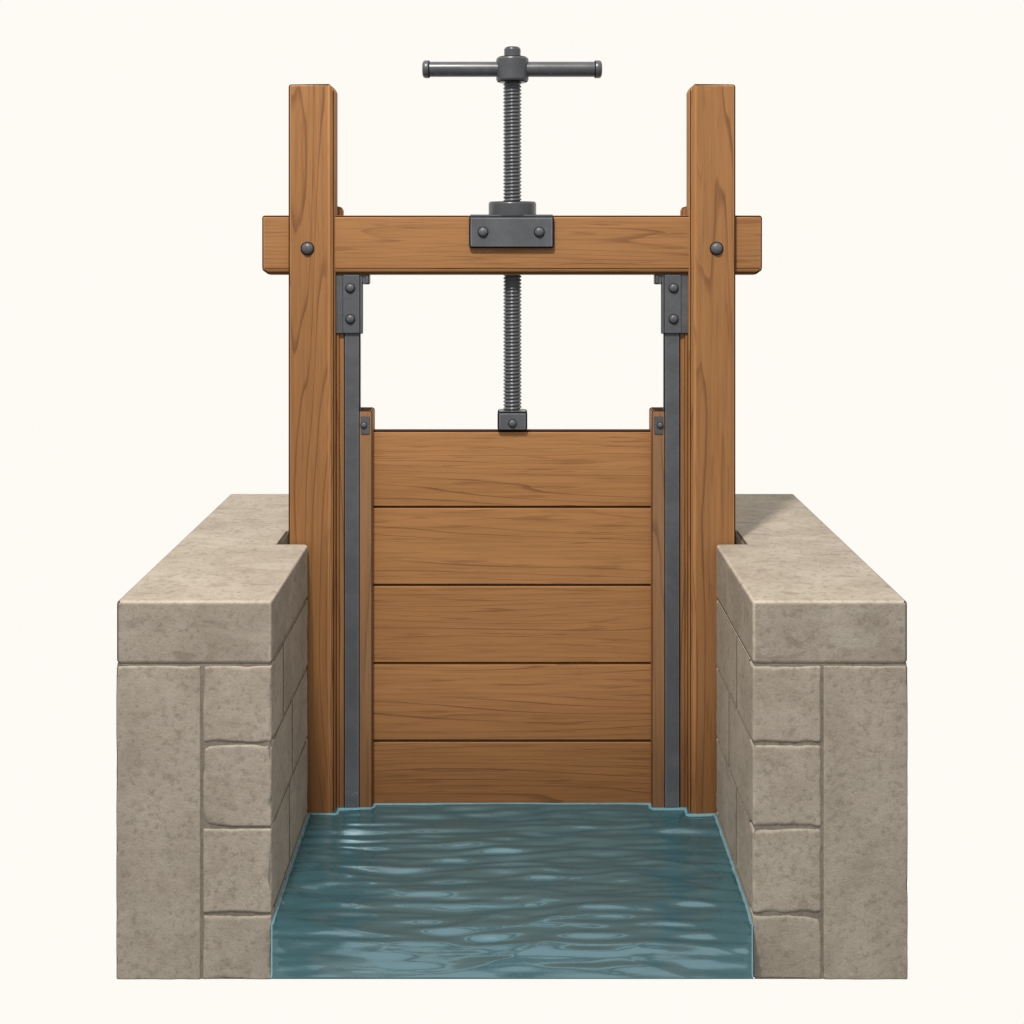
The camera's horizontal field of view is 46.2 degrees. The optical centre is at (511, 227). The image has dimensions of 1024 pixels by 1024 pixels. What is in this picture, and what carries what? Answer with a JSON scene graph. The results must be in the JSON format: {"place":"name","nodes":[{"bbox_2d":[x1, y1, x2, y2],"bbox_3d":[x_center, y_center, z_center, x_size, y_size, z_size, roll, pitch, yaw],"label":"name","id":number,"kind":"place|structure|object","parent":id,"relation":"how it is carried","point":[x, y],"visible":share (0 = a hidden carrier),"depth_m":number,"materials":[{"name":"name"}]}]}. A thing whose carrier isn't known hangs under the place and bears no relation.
{"place":"outdoors","nodes":[
{"label":"outdoors","id":0,"kind":"place"},
{"bbox_2d":[270,803,753,978],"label":"water","id":1,"kind":"structure","parent":0,"point":[511,891],"depth_m":4.15,"materials":[{"name":"teal liquid"}]},
{"bbox_2d":[116,494,307,979],"bbox_3d":[-1.062,1.875,4.811,0.517,1.264,1.622,0,0,0],"label":"stone abutment","id":2,"kind":"object","parent":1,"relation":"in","point":[212,732],"visible":0.9,"depth_m":4.00,"materials":[{"name":"beige stone"}]},
{"bbox_2d":[262,84,761,813],"bbox_3d":[0.000,0.958,4.829,1.986,3.051,0.225,0,0,0],"label":"timber gantry","id":3,"kind":"object","parent":1,"relation":"in","point":[698,254],"visible":0.94,"depth_m":4.74,"materials":[{"name":"wood"}]},
{"bbox_2d":[360,407,663,806],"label":"sluice gate","id":4,"kind":"structure","parent":3,"relation":"attached to","point":[512,608],"depth_m":4.82,"materials":[{"name":"wood"}]},
{"bbox_2d":[422,46,601,410],"bbox_3d":[0.001,0.006,4.845,0.725,1.473,0.131,0,0,0],"label":"lifting screw","id":5,"kind":"object","parent":3,"relation":"attached to","point":[512,69],"visible":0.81,"depth_m":4.82,"materials":[{"name":"metal"}]},
{"bbox_2d":[716,494,907,979],"bbox_3d":[1.062,1.875,4.811,0.517,1.264,1.622,0,0,0],"label":"stone abutment","id":6,"kind":"object","parent":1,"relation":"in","point":[812,735],"visible":0.87,"depth_m":4.00,"materials":[{"name":"beige stone"}]},
{"bbox_2d":[0,0,1023,1023],"label":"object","id":7,"kind":"structure","parent":0,"point":[144,144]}
]}

